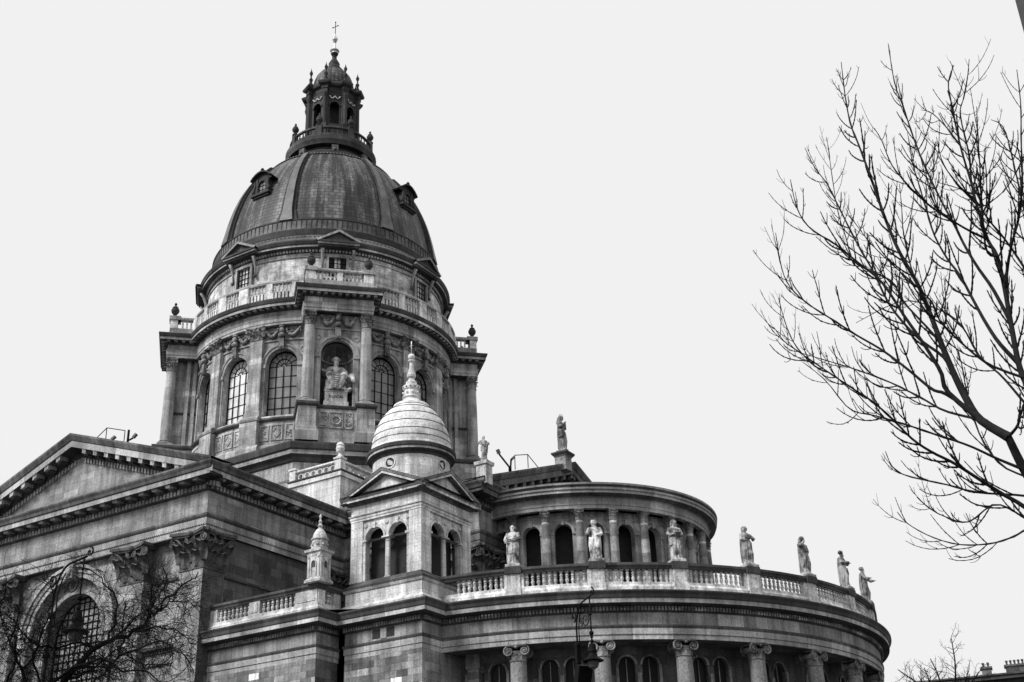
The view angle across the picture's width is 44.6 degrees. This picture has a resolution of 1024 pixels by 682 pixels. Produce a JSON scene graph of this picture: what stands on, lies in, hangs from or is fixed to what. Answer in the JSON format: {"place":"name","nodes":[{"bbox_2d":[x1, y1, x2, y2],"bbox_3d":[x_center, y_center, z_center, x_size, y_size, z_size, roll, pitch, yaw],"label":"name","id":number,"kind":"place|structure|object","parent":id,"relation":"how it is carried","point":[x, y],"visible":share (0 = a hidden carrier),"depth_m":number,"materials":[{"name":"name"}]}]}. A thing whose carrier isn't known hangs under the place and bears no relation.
{"place":"outdoors","nodes":[
{"label":"outdoors","id":0,"kind":"place"},
{"bbox_2d":[42,545,93,681],"bbox_3d":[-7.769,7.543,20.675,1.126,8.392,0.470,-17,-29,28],"label":"street lamp","id":1,"kind":"object","parent":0,"point":[77,610],"visible":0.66,"depth_m":22.05,"materials":[{"name":"black metal"}]},
{"bbox_2d":[0,537,235,681],"bbox_3d":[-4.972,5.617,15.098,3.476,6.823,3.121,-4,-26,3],"label":"bare tree","id":2,"kind":"object","parent":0,"point":[108,666],"visible":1,"depth_m":15.52,"materials":[{"name":"black plant"}]},
{"bbox_2d":[0,22,891,681],"bbox_3d":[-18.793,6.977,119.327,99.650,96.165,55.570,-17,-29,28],"label":"basilica","id":3,"kind":"structure","parent":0,"point":[360,530],"depth_m":89.67,"materials":[{"name":"stone"}]},
{"bbox_2d":[50,596,100,681],"bbox_3d":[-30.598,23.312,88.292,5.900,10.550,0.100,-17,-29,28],"label":"window","id":4,"kind":"structure","parent":3,"relation":"in","point":[84,609],"depth_m":89.73,"materials":[{"name":"black glass"}]},
{"bbox_2d":[97,427,124,439],"bbox_3d":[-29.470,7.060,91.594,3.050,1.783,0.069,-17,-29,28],"label":"roof railing","id":5,"kind":"object","parent":3,"relation":"on","point":[112,428],"visible":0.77,"depth_m":91.85,"materials":[{"name":"black metal"}]},
{"bbox_2d":[127,433,137,440],"bbox_3d":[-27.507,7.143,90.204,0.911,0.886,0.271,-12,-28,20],"label":"floodlight","id":6,"kind":"object","parent":3,"relation":"on","point":[135,435],"visible":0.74,"depth_m":90.18,"materials":[{"name":"black metal"}]},
{"bbox_2d":[203,377,210,431],"bbox_3d":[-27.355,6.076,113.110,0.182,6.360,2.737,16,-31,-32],"label":"window","id":7,"kind":"structure","parent":3,"relation":"in","point":[208,385],"depth_m":114.09,"materials":[{"name":"black glass"}]},
{"bbox_2d":[226,360,247,424],"bbox_3d":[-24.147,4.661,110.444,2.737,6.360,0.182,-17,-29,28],"label":"window","id":8,"kind":"structure","parent":3,"relation":"in","point":[237,389],"depth_m":110.66,"materials":[{"name":"grey glass"}]},
{"bbox_2d":[238,268,249,288],"bbox_3d":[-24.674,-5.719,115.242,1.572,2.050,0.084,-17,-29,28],"label":"attic window","id":9,"kind":"structure","parent":3,"relation":"in","point":[240,279],"depth_m":115.38,"materials":[{"name":"black glass"}]},
{"bbox_2d":[266,352,296,416],"bbox_3d":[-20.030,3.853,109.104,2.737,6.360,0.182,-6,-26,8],"label":"window","id":10,"kind":"structure","parent":3,"relation":"in","point":[282,380],"depth_m":109.16,"materials":[{"name":"grey glass"}]},
{"bbox_2d":[328,258,345,277],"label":"attic window","id":11,"kind":"structure","parent":3,"relation":"in","point":[331,261],"depth_m":114.26,"materials":[{"name":"black glass"}]},
{"bbox_2d":[321,357,357,394],"bbox_3d":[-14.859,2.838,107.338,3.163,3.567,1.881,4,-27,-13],"label":"seated statue","id":12,"kind":"object","parent":3,"relation":"on","point":[338,377],"visible":0.97,"depth_m":106.48,"materials":[{"name":"stone"}]},
{"bbox_2d":[371,358,394,419],"bbox_3d":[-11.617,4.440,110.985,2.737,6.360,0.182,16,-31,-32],"label":"window","id":13,"kind":"structure","parent":3,"relation":"in","point":[382,372],"depth_m":111.31,"materials":[{"name":"grey glass"}]},
{"bbox_2d":[415,371,425,401],"bbox_3d":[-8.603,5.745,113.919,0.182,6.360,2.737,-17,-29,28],"label":"window","id":14,"kind":"structure","parent":3,"relation":"in","point":[420,381],"depth_m":115.24,"materials":[{"name":"black glass"}]},
{"bbox_2d":[417,281,424,301],"bbox_3d":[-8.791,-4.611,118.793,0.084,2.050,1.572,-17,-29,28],"label":"attic window","id":15,"kind":"structure","parent":3,"relation":"in","point":[422,288],"depth_m":119.10,"materials":[{"name":"black glass"}]},
{"bbox_2d":[477,436,489,459],"bbox_3d":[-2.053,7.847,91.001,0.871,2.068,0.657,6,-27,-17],"label":"angel statue","id":16,"kind":"object","parent":3,"relation":"on","point":[483,447],"visible":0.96,"depth_m":90.91,"materials":[{"name":"stone"}]},
{"bbox_2d":[496,449,509,470],"bbox_3d":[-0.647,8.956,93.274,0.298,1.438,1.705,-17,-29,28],"label":"floodlight","id":17,"kind":"object","parent":3,"relation":"on","point":[499,452],"visible":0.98,"depth_m":93.16,"materials":[{"name":"black metal"}]},
{"bbox_2d":[510,456,514,470],"bbox_3d":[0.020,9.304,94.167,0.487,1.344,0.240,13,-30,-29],"label":"floodlight","id":18,"kind":"object","parent":3,"relation":"on","point":[512,458],"visible":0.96,"depth_m":94.08,"materials":[{"name":"black metal"}]},
{"bbox_2d":[503,525,521,566],"bbox_3d":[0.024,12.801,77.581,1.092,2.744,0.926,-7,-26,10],"label":"statue","id":19,"kind":"object","parent":3,"relation":"on","point":[511,539],"visible":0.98,"depth_m":77.30,"materials":[{"name":"stone"}]},
{"bbox_2d":[514,454,537,469],"bbox_3d":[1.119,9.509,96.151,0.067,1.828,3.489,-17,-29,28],"label":"roof railing","id":20,"kind":"object","parent":3,"relation":"on","point":[527,459],"visible":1,"depth_m":96.36,"materials":[{"name":"black metal"}]},
{"bbox_2d":[556,414,568,451],"bbox_3d":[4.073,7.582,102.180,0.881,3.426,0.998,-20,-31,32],"label":"statue","id":21,"kind":"object","parent":3,"relation":"on","point":[561,436],"visible":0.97,"depth_m":101.88,"materials":[{"name":"stone"}]},
{"bbox_2d":[585,520,604,560],"bbox_3d":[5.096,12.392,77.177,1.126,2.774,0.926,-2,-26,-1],"label":"statue","id":22,"kind":"object","parent":3,"relation":"on","point":[594,532],"visible":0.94,"depth_m":76.92,"materials":[{"name":"stone"}]},
{"bbox_2d":[666,520,686,561],"bbox_3d":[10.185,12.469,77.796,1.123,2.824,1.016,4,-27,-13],"label":"statue","id":23,"kind":"object","parent":3,"relation":"on","point":[674,533],"visible":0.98,"depth_m":77.58,"materials":[{"name":"stone"}]},
{"bbox_2d":[739,526,758,566],"bbox_3d":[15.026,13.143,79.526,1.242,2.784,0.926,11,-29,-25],"label":"statue","id":24,"kind":"object","parent":3,"relation":"on","point":[747,554],"visible":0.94,"depth_m":79.19,"materials":[{"name":"stone"}]},
{"bbox_2d":[797,536,815,576],"bbox_3d":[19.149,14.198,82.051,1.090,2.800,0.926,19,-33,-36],"label":"statue","id":25,"kind":"object","parent":3,"relation":"on","point":[804,560],"visible":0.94,"depth_m":81.79,"materials":[{"name":"stone"}]},
{"bbox_2d":[837,550,854,589],"bbox_3d":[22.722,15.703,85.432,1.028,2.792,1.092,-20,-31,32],"label":"statue","id":26,"kind":"object","parent":3,"relation":"on","point":[843,571],"visible":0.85,"depth_m":85.17,"materials":[{"name":"stone"}]},
{"bbox_2d":[858,567,875,604],"bbox_3d":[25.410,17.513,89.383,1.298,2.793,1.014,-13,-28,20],"label":"statue","id":27,"kind":"object","parent":3,"relation":"on","point":[865,592],"visible":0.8,"depth_m":89.17,"materials":[{"name":"stone"}]},
{"bbox_2d":[0,0,1023,681],"label":"sky","id":28,"kind":"structure","parent":0,"point":[592,181],"materials":[{"name":"white"}]},
{"bbox_2d":[572,587,603,681],"bbox_3d":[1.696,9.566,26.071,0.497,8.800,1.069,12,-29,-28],"label":"street lamp","id":29,"kind":"object","parent":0,"point":[592,660],"visible":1,"depth_m":27.13,"materials":[{"name":"black metal"}]},
{"bbox_2d":[752,36,1023,562],"bbox_3d":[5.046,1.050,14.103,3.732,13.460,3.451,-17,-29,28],"label":"bare tree","id":30,"kind":"object","parent":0,"point":[968,407],"visible":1,"depth_m":15.17,"materials":[{"name":"black plant"}]},
{"bbox_2d":[854,621,996,681],"bbox_3d":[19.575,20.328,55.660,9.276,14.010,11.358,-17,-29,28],"label":"bare tree","id":31,"kind":"object","parent":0,"point":[937,674],"visible":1,"depth_m":55.89,"materials":[{"name":"black plant"}]},
{"bbox_2d":[916,659,1023,681],"bbox_3d":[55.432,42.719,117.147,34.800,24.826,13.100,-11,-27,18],"label":"apartment house","id":32,"kind":"structure","parent":0,"point":[1014,672],"depth_m":119.28,"materials":[{"name":"paint"}]},
{"bbox_2d":[1015,0,1023,30],"bbox_3d":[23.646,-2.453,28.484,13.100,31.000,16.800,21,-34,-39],"label":"corner house","id":33,"kind":"structure","parent":0,"point":[1020,5],"depth_m":33.49,"materials":[{"name":"paint"}]}
]}

